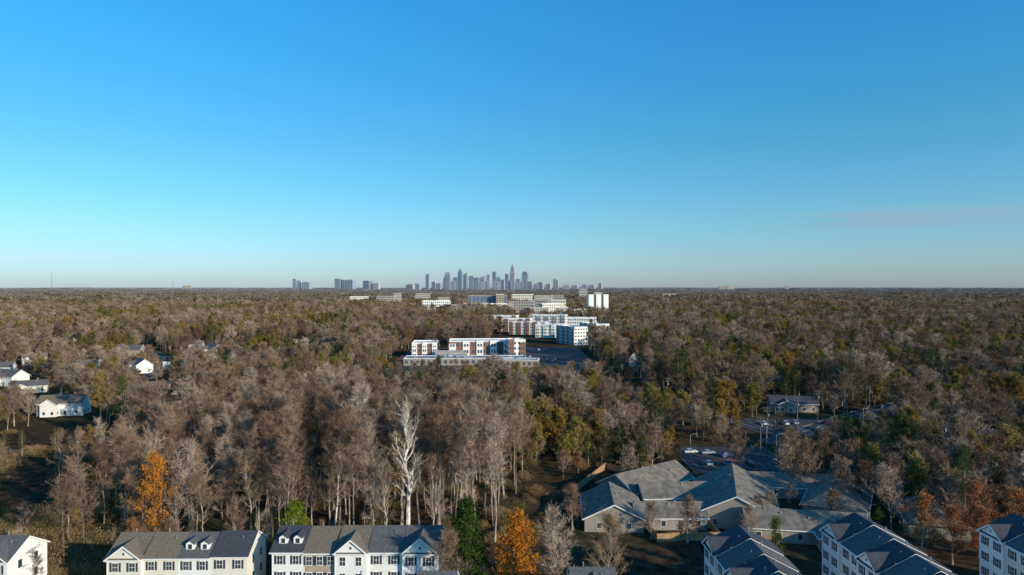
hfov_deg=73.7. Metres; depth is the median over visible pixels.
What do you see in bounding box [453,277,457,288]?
skyscraper
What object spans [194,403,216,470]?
bare tree
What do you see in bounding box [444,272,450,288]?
skyscraper
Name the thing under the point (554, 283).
skyscraper
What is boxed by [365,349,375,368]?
autumn oak tree
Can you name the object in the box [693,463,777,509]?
roof
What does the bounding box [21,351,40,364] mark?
walls
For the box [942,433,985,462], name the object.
bare tree
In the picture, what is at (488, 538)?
dry shrub
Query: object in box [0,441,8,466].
bare tree
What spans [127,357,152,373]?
walls
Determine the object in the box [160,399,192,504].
bare tree
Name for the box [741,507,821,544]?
windows and trim
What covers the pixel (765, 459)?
car park paving
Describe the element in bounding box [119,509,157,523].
dry shrub
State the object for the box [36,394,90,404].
roof
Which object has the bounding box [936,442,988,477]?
bare tree
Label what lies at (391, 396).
bare tree
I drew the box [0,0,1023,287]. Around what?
sky
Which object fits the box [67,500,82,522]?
autumn oak tree
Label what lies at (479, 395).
bare tree
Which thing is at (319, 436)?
bare tree
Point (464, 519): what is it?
magnolia tree
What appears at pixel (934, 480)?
bare tree
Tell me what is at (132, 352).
walls
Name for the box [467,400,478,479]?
bare tree
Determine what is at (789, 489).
bare tree
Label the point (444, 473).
bare tree
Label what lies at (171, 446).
bare tree
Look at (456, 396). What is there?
bare tree
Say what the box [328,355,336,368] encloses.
autumn oak tree
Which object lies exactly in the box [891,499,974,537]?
windows and trim
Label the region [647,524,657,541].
wooden fence
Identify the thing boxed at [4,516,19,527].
dry shrub
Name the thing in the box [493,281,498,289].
skyscraper
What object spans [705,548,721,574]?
windows
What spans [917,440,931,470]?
bare tree
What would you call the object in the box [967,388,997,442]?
bare tree
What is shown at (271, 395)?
bare tree
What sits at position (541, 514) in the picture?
dry shrub
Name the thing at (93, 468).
dry shrub
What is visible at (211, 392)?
bare tree
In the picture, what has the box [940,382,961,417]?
autumn oak tree
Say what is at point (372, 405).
bare tree
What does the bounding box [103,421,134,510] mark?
bare tree
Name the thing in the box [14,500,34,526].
bare tree
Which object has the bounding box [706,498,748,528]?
walls
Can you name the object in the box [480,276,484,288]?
skyscraper
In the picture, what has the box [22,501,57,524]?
dry shrub
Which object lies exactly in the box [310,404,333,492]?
bare tree
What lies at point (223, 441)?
bare tree
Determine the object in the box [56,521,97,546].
dry shrub
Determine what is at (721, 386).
autumn oak tree
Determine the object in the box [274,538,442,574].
windows
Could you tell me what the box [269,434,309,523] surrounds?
bare tree
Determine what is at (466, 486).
bare pale tree
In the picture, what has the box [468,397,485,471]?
bare tree
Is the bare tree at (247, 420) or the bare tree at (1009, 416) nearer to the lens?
the bare tree at (247, 420)
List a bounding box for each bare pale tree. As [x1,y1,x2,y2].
[44,427,69,485]
[59,425,89,470]
[105,420,135,474]
[245,444,267,526]
[361,469,384,524]
[372,457,398,524]
[414,450,457,524]
[454,459,476,506]
[482,443,507,495]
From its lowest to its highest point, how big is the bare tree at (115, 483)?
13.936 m
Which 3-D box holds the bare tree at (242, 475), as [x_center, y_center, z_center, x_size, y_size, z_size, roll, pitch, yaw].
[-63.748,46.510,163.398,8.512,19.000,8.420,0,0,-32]
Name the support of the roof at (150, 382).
on the walls
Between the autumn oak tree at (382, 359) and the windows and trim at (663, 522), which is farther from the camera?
the autumn oak tree at (382, 359)
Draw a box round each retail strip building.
[404,354,525,365]
[495,356,539,367]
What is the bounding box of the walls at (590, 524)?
[583,506,643,532]
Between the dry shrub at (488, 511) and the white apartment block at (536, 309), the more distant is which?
the white apartment block at (536, 309)
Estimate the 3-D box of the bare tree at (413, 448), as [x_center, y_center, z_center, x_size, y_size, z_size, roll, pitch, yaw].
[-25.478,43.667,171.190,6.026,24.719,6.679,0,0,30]
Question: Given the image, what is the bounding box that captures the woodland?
[0,287,1023,564]
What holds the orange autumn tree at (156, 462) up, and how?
on the ground
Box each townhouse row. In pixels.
[0,531,49,574]
[103,526,267,574]
[269,521,445,574]
[417,565,458,574]
[567,561,615,574]
[701,524,801,574]
[819,512,956,574]
[976,513,1023,574]
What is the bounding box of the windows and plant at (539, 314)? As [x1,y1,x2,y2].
[535,314,563,322]
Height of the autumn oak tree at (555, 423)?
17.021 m
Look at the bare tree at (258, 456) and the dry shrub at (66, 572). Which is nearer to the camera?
the dry shrub at (66, 572)
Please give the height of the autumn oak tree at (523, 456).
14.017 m
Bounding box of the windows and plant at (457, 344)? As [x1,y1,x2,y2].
[450,339,505,352]
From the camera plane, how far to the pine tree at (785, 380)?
303.99 m
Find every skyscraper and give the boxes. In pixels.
[293,279,295,288]
[297,281,300,288]
[301,282,311,288]
[335,279,341,288]
[342,280,345,288]
[346,279,355,288]
[363,281,371,288]
[373,283,379,288]
[406,284,414,289]
[413,283,420,289]
[426,274,429,289]
[432,281,436,288]
[436,283,441,288]
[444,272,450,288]
[450,281,454,288]
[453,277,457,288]
[458,268,462,289]
[463,272,467,288]
[469,276,473,288]
[474,277,478,289]
[477,282,482,289]
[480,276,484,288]
[484,281,488,289]
[486,274,489,288]
[492,271,495,288]
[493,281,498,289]
[497,277,500,288]
[501,279,504,289]
[505,274,508,289]
[510,263,515,289]
[522,271,527,288]
[528,281,532,288]
[537,282,543,288]
[545,284,551,289]
[553,279,555,288]
[571,285,578,288]
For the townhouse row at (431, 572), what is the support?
on the ground
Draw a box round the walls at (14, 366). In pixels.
[2,360,15,368]
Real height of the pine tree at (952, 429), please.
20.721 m
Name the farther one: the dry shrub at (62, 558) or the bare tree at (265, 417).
the bare tree at (265, 417)
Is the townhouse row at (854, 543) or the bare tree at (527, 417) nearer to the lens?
the townhouse row at (854, 543)
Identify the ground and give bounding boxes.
[0,314,1023,574]
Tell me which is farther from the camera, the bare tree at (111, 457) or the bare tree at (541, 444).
the bare tree at (541, 444)
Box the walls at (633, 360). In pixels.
[629,353,641,365]
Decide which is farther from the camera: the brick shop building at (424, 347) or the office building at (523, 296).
the office building at (523, 296)
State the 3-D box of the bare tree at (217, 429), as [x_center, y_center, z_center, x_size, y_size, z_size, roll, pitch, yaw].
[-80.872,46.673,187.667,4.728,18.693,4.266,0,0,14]
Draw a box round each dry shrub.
[0,502,12,516]
[0,513,13,522]
[0,514,22,523]
[0,516,17,528]
[0,522,14,532]
[0,524,36,534]
[3,522,31,534]
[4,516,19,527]
[11,528,51,551]
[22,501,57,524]
[23,513,59,532]
[25,525,66,541]
[29,513,75,532]
[29,527,71,550]
[31,510,60,527]
[45,464,82,483]
[47,536,85,571]
[47,544,91,574]
[47,546,92,567]
[47,560,77,574]
[49,540,98,569]
[51,479,92,506]
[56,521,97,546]
[59,508,110,533]
[64,504,118,532]
[66,510,100,528]
[69,533,107,552]
[78,487,98,504]
[79,543,111,568]
[83,505,115,527]
[84,504,130,532]
[86,522,123,546]
[86,555,106,574]
[87,464,102,472]
[88,529,119,555]
[91,556,106,574]
[93,502,137,527]
[93,523,116,535]
[100,503,125,526]
[109,477,137,490]
[110,515,162,538]
[115,516,150,533]
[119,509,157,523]
[129,508,167,520]
[135,512,167,529]
[480,505,506,519]
[481,480,505,489]
[481,515,497,522]
[484,533,493,543]
[485,531,498,540]
[496,525,508,538]
[497,505,515,516]
[500,466,512,474]
[500,504,516,513]
[505,459,523,469]
[510,498,527,509]
[511,487,525,494]
[518,469,528,475]
[520,473,534,480]
[522,484,545,496]
[522,526,542,540]
[524,464,540,473]
[525,498,535,503]
[527,485,543,497]
[536,511,545,517]
[550,490,562,497]
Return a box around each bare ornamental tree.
[425,524,470,572]
[534,499,581,574]
[560,481,586,529]
[582,506,633,574]
[672,494,702,542]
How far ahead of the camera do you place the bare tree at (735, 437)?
200.28 m
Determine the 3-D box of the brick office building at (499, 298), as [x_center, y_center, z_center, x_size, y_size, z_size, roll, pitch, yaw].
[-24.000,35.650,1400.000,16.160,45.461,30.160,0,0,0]
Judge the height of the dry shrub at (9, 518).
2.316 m
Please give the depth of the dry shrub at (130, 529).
152.20 m
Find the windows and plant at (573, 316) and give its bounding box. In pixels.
[568,316,594,323]
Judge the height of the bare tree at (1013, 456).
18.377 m
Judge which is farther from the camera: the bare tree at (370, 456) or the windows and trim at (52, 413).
the windows and trim at (52, 413)
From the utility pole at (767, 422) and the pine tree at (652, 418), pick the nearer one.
the pine tree at (652, 418)
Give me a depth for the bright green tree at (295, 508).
135.76 m
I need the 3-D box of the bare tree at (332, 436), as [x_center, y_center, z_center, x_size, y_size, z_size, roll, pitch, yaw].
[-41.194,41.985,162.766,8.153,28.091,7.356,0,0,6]
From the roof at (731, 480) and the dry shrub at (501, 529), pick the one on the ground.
the dry shrub at (501, 529)
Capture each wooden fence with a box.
[554,462,605,517]
[606,463,625,472]
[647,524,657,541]
[658,521,719,541]
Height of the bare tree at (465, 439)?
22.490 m
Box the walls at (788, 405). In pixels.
[767,397,818,412]
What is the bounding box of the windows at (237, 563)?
[109,544,261,574]
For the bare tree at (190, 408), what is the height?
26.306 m
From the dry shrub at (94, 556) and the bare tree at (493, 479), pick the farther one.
the bare tree at (493, 479)
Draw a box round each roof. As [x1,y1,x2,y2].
[0,361,16,367]
[0,368,19,376]
[9,379,48,386]
[20,352,47,358]
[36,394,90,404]
[73,359,100,365]
[116,345,143,350]
[127,357,147,365]
[147,380,175,386]
[162,356,185,361]
[203,343,216,349]
[580,481,642,518]
[615,460,695,493]
[632,500,709,518]
[638,481,713,498]
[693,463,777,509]
[742,506,871,538]
[748,471,833,488]
[766,395,819,404]
[800,479,872,512]
[894,496,972,529]
[935,426,998,441]
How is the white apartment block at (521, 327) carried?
on the ground
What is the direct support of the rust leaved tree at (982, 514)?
on the ground
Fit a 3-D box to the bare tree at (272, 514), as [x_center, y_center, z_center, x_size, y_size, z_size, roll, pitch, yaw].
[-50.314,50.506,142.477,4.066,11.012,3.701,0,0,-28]
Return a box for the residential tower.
[587,292,608,309]
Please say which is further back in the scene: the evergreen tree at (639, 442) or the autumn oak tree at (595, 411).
the autumn oak tree at (595, 411)
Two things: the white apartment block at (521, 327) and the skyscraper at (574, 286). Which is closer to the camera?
the white apartment block at (521, 327)
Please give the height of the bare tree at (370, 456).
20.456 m
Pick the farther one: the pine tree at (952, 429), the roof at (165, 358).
the roof at (165, 358)
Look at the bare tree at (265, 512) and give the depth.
138.91 m
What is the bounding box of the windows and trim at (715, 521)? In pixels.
[692,470,777,524]
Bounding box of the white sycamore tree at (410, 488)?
[389,398,427,524]
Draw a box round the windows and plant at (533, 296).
[533,296,552,299]
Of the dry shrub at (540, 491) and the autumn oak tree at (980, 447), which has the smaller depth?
the autumn oak tree at (980, 447)
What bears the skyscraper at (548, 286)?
on the ground
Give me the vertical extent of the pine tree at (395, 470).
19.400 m
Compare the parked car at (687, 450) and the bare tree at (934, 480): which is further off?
the parked car at (687, 450)
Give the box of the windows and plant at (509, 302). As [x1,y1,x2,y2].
[509,302,534,312]
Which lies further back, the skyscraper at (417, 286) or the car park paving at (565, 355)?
the skyscraper at (417, 286)
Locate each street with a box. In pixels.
[26,350,164,399]
[581,376,780,433]
[758,385,984,444]
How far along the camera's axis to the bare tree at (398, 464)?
159.72 m
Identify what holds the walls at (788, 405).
on the ground
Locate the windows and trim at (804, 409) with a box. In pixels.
[767,395,819,411]
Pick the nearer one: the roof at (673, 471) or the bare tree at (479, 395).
the bare tree at (479, 395)
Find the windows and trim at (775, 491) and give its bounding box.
[773,474,832,498]
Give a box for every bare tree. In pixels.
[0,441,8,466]
[11,525,27,534]
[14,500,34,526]
[23,544,44,573]
[43,453,91,542]
[47,474,77,552]
[67,474,102,550]
[71,477,91,509]
[85,439,118,529]
[89,481,110,508]
[93,448,101,483]
[98,482,110,517]
[100,415,139,530]
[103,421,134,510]
[103,431,147,530]
[106,443,118,494]
[107,527,115,547]
[110,427,139,522]
[110,463,119,505]
[119,465,147,516]
[125,423,146,512]
[130,409,148,495]
[133,454,149,531]
[135,399,167,500]
[135,470,153,530]
[137,428,169,530]
[140,433,155,470]
[141,395,185,499]
[151,423,178,521]
[155,401,180,514]
[159,518,183,531]
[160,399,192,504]
[162,466,185,529]
[162,472,192,522]
[169,436,219,531]
[170,434,186,471]
[170,523,180,531]
[171,408,195,494]
[171,435,202,531]
[181,470,218,531]
[183,392,204,438]
[183,395,210,454]
[183,443,210,520]
[189,454,204,531]
[191,387,222,472]
[193,420,213,502]
[194,394,223,483]
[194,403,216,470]
[197,414,219,492]
[199,429,221,511]
[204,436,227,509]
[210,463,239,530]
[211,400,238,496]
[211,401,238,450]
[211,427,222,485]
[212,435,233,518]
[212,451,239,529]
[218,446,250,527]
[220,393,238,433]
[223,423,239,505]
[223,496,249,529]
[226,445,248,516]
[226,509,242,529]
[232,394,257,479]
[234,443,254,522]
[234,447,267,529]
[235,426,252,480]
[236,405,258,496]
[237,414,260,507]
[242,396,262,442]
[246,409,277,512]
[247,447,274,529]
[247,449,271,530]
[253,378,279,464]
[256,432,293,536]
[258,413,276,501]
[259,394,284,485]
[260,508,272,562]
[261,393,287,483]
[261,454,273,515]
[262,505,280,556]
[264,464,294,525]
[265,423,306,524]
[267,389,299,484]
[268,415,286,506]
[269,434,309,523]
[274,403,304,495]
[276,386,299,428]
[278,426,305,520]
[283,394,302,486]
[284,390,308,498]
[284,441,304,498]
[293,434,319,524]
[296,385,316,483]
[297,407,309,470]
[300,466,324,524]
[301,373,323,469]
[303,406,318,478]
[305,423,321,496]
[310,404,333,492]
[311,419,333,510]
[312,399,329,471]
[314,380,335,482]
[316,450,342,525]
[320,416,354,525]
[320,443,353,525]
[324,411,351,521]
[324,435,334,509]
[325,407,354,522]
[326,436,356,514]
[329,389,346,418]
[329,421,373,524]
[330,397,362,475]
[335,376,358,418]
[336,402,357,502]
[346,382,375,497]
[349,419,393,524]
[350,386,370,477]
[352,453,375,524]
[355,407,371,491]
[356,404,384,524]
[360,370,381,421]
[360,413,383,505]
[360,449,381,524]
[365,425,389,509]
[368,389,383,424]
[371,411,396,509]
[375,410,388,465]
[377,386,406,493]
[377,400,430,524]
[380,382,405,499]
[388,429,420,513]
[397,389,430,459]
[398,400,436,524]
[400,420,421,510]
[412,375,432,481]
[413,417,428,507]
[415,400,445,519]
[417,406,456,511]
[420,403,458,524]
[424,390,436,460]
[425,486,446,523]
[431,412,443,486]
[433,408,469,514]
[434,388,449,474]
[437,430,446,504]
[441,386,481,497]
[442,387,466,479]
[444,414,474,534]
[446,440,468,512]
[448,416,460,502]
[456,384,493,541]
[459,426,484,513]
[461,417,477,476]
[463,413,481,488]
[467,398,501,519]
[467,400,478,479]
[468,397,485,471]
[474,421,481,483]
[477,411,510,541]
[478,421,506,525]
[480,416,506,522]
[484,397,505,493]
[486,428,501,505]
[491,400,518,495]
[493,408,510,507]
[503,403,527,493]
[505,398,526,485]
[508,397,534,470]
[529,432,544,464]
[556,449,571,478]
[619,444,638,471]
[639,423,671,464]
[641,499,663,538]
[715,424,759,466]
[739,503,759,529]
[751,493,768,506]
[765,489,780,506]
[771,410,786,442]
[772,441,794,471]
[774,427,805,470]
[775,425,811,469]
[777,485,798,508]
[787,437,821,474]
[787,449,818,479]
[812,426,839,473]
[819,487,850,510]
[822,454,856,495]
[824,416,836,439]
[834,347,871,404]
[836,437,863,482]
[853,459,880,496]
[858,461,907,530]
[861,349,896,400]
[865,427,887,456]
[876,454,916,519]
[877,451,906,501]
[880,438,935,467]
[881,466,910,492]
[883,443,902,465]
[886,436,911,469]
[896,450,910,490]
[912,409,951,446]
[914,428,943,450]
[915,472,953,508]
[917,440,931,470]
[922,447,952,492]
[923,470,973,519]
[924,448,959,494]
[926,460,962,505]
[927,443,942,496]
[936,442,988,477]
[941,439,973,471]
[941,458,959,487]
[942,408,1001,448]
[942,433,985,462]
[945,471,990,510]
[947,408,976,447]
[949,444,994,508]
[961,466,1005,521]
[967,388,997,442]
[976,462,1002,502]
[978,431,1022,465]
[981,431,994,446]
[981,448,1020,507]
[992,451,1023,485]
[992,473,1020,504]
[998,401,1020,478]
[1001,452,1022,487]
[1006,472,1023,516]
[1008,440,1023,474]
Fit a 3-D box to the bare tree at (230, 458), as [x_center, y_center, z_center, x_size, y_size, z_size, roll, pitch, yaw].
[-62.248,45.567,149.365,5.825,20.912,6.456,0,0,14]
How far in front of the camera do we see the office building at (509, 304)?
1336.50 m
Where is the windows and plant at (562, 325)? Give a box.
[559,325,586,343]
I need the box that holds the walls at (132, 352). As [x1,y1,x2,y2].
[117,343,144,355]
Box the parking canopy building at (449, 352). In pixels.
[435,350,466,354]
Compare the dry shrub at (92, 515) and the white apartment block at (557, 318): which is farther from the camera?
the white apartment block at (557, 318)
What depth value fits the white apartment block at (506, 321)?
861.47 m
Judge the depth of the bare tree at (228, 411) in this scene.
189.97 m
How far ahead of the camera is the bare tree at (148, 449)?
173.28 m
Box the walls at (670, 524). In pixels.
[644,520,706,529]
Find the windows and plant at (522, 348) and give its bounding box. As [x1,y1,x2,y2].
[507,338,524,354]
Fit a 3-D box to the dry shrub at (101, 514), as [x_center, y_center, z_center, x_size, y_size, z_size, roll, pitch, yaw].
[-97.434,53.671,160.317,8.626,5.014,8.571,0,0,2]
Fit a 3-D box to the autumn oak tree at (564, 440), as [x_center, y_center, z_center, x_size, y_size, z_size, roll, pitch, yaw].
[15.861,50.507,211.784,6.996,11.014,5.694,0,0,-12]
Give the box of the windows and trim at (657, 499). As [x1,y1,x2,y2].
[635,483,691,500]
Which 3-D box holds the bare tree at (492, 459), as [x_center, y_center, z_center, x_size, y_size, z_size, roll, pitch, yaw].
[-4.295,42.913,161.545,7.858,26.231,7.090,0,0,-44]
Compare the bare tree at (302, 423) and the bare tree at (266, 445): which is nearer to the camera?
the bare tree at (266, 445)
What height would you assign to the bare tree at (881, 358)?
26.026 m
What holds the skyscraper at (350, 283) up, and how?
on the ground
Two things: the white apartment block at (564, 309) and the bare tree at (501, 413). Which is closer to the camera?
the bare tree at (501, 413)
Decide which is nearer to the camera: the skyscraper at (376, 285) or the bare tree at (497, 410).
the bare tree at (497, 410)
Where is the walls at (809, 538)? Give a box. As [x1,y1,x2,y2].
[744,520,821,551]
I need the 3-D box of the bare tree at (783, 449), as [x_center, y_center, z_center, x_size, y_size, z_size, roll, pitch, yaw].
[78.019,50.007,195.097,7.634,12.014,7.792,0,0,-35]
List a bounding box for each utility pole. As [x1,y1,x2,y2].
[756,416,763,454]
[765,407,770,442]
[794,397,800,428]
[817,390,820,420]
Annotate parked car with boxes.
[683,448,697,453]
[701,449,715,454]
[704,460,712,465]
[719,452,733,457]
[721,460,730,465]
[744,460,754,465]
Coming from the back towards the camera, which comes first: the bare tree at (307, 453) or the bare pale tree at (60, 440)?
the bare pale tree at (60, 440)
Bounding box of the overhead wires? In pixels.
[629,367,944,434]
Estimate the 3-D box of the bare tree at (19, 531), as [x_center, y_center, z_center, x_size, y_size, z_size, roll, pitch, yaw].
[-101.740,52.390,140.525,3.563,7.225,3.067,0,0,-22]
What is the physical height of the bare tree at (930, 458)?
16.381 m
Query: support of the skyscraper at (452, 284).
on the ground
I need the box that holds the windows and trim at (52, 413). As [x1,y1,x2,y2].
[35,396,89,415]
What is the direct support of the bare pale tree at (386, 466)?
on the ground
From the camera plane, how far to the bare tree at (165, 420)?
167.21 m
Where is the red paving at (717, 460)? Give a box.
[699,459,738,461]
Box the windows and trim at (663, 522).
[631,502,709,529]
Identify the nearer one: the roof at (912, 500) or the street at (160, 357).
the roof at (912, 500)
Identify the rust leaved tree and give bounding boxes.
[125,517,149,531]
[573,451,583,472]
[894,488,947,550]
[927,502,976,564]
[957,475,1003,556]
[957,502,994,550]
[989,482,1023,520]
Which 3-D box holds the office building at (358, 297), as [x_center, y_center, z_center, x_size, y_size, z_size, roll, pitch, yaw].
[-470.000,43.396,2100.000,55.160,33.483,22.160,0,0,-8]
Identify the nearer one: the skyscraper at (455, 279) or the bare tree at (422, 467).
the bare tree at (422, 467)
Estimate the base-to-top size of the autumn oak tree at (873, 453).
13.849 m
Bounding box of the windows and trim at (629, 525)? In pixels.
[580,482,643,529]
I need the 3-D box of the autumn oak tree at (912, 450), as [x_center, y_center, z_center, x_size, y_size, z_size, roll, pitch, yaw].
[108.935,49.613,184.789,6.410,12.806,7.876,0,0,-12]
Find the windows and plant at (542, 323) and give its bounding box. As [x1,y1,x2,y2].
[536,323,554,336]
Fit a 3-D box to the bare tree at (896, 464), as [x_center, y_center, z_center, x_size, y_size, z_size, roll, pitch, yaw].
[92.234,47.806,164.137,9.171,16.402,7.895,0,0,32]
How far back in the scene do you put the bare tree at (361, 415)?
186.06 m
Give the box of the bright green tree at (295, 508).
[271,499,313,541]
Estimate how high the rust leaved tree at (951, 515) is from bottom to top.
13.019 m
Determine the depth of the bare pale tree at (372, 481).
148.11 m
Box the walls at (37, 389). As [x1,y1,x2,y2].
[10,377,47,393]
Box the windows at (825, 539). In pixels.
[823,529,873,574]
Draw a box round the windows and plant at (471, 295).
[469,295,505,301]
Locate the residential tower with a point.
(595, 299)
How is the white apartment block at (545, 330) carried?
on the ground
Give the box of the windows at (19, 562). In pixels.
[0,550,37,574]
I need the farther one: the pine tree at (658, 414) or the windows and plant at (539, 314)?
the windows and plant at (539, 314)
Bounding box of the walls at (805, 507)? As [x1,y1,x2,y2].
[802,505,847,511]
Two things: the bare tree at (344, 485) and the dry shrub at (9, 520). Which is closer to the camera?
the dry shrub at (9, 520)
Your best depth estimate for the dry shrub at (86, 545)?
140.52 m
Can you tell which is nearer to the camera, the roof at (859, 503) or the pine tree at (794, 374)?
the roof at (859, 503)
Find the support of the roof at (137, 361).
on the walls at (144, 365)
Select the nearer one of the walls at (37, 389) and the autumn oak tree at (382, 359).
the walls at (37, 389)
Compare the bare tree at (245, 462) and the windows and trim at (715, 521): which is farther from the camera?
the windows and trim at (715, 521)
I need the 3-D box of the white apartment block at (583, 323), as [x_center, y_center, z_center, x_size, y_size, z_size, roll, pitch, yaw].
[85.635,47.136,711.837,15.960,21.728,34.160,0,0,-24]
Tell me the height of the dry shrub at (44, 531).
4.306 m
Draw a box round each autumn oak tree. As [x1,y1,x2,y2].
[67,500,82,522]
[85,472,95,489]
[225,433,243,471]
[258,335,270,343]
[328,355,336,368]
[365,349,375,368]
[376,355,387,368]
[509,428,533,471]
[520,399,540,443]
[530,368,546,393]
[539,397,549,412]
[545,404,569,455]
[551,433,572,463]
[564,400,584,428]
[568,416,592,453]
[584,368,603,393]
[585,406,610,449]
[585,414,608,459]
[697,403,715,440]
[707,377,744,407]
[711,398,730,436]
[740,382,762,416]
[849,436,866,475]
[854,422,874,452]
[861,441,885,490]
[873,410,891,437]
[886,439,899,447]
[899,446,922,493]
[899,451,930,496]
[912,418,939,445]
[914,380,949,415]
[929,419,946,452]
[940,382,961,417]
[945,468,976,513]
[957,421,989,456]
[973,433,992,463]
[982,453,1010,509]
[995,422,1023,468]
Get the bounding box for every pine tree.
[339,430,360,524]
[392,450,408,508]
[644,409,658,450]
[653,404,662,448]
[658,389,668,431]
[779,372,791,409]
[789,364,799,394]
[945,415,961,454]
[951,443,978,509]
[956,452,971,483]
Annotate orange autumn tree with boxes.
[126,449,179,531]
[487,505,544,574]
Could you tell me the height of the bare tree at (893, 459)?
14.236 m
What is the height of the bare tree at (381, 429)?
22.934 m
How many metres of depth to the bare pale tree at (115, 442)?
195.46 m
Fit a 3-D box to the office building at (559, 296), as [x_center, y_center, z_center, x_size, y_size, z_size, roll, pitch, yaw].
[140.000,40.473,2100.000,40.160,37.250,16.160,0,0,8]
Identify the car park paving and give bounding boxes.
[384,347,602,370]
[671,446,796,472]
[744,418,894,435]
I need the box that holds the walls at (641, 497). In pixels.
[638,485,686,500]
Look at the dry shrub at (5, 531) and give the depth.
147.62 m
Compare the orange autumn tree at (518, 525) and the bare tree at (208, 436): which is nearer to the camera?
the orange autumn tree at (518, 525)
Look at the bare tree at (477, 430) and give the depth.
178.94 m
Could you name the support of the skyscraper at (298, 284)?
on the ground
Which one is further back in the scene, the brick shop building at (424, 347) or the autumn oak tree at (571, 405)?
the brick shop building at (424, 347)
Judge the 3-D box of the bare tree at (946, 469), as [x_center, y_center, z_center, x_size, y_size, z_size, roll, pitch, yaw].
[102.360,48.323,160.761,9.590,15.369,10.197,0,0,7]
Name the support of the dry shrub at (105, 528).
on the ground
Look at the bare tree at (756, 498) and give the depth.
159.69 m
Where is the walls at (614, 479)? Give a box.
[599,475,692,494]
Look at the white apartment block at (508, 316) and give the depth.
929.87 m
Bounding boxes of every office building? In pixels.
[350,296,368,299]
[376,296,394,301]
[394,293,401,301]
[415,293,430,298]
[422,300,450,308]
[438,297,449,299]
[468,295,506,302]
[483,303,513,308]
[496,294,503,302]
[512,294,533,300]
[533,295,553,299]
[554,295,563,299]
[579,289,586,297]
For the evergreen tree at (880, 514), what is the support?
on the ground
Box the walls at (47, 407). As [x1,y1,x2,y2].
[37,392,90,416]
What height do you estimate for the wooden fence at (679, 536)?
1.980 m
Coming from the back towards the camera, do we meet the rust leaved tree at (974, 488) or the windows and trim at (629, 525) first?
the windows and trim at (629, 525)
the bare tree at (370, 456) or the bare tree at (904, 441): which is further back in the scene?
the bare tree at (904, 441)
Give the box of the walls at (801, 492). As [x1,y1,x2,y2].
[773,488,806,498]
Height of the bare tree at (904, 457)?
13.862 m
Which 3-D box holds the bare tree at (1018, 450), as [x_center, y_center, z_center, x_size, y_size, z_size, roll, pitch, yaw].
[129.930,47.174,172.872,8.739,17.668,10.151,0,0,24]
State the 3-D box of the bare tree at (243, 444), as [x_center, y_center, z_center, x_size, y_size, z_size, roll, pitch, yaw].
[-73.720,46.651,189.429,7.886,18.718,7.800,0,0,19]
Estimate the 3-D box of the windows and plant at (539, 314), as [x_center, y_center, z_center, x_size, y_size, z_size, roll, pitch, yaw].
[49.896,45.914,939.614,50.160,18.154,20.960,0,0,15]
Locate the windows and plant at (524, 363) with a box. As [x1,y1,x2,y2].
[497,356,539,365]
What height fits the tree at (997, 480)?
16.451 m
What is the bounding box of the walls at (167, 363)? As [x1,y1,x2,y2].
[163,354,186,367]
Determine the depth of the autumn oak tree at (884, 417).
235.53 m
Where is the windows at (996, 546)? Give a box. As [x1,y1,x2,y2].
[981,529,1023,574]
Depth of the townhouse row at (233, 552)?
120.95 m
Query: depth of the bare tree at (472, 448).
160.50 m
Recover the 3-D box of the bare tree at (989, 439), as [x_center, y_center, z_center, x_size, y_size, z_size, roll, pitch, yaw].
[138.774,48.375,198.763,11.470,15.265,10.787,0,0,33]
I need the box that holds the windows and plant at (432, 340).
[413,340,437,354]
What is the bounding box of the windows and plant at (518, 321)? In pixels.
[510,321,534,333]
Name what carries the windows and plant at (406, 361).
in the retail strip building at (445, 360)
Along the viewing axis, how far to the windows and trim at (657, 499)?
171.03 m
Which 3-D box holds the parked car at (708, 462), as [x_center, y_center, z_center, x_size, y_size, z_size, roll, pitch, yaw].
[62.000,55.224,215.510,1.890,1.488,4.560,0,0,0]
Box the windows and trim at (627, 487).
[596,459,693,499]
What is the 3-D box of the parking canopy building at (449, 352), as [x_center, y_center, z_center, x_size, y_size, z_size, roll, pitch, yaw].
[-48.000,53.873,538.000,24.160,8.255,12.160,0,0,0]
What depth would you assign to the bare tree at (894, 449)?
194.06 m
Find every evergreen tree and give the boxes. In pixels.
[618,437,636,465]
[630,437,649,465]
[767,515,785,554]
[872,506,886,525]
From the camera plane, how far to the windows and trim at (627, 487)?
180.37 m
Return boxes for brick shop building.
[412,340,437,354]
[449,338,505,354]
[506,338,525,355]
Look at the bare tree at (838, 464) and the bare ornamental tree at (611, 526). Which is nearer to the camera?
the bare ornamental tree at (611, 526)
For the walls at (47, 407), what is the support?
on the ground
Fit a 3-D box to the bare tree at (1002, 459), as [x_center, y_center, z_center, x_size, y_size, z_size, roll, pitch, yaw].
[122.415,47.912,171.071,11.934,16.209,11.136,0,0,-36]
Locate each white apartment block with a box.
[484,315,518,327]
[497,318,532,331]
[508,301,534,313]
[509,321,547,334]
[527,307,548,313]
[529,314,567,323]
[530,300,549,306]
[535,323,572,337]
[539,303,563,312]
[551,299,565,306]
[556,307,567,313]
[556,325,587,344]
[567,316,595,325]
[579,322,608,341]
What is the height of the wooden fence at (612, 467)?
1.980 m
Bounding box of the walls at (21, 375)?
[0,367,29,385]
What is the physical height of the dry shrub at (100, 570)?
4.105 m
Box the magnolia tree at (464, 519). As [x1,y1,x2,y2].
[444,494,493,574]
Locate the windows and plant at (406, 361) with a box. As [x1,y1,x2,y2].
[405,354,511,363]

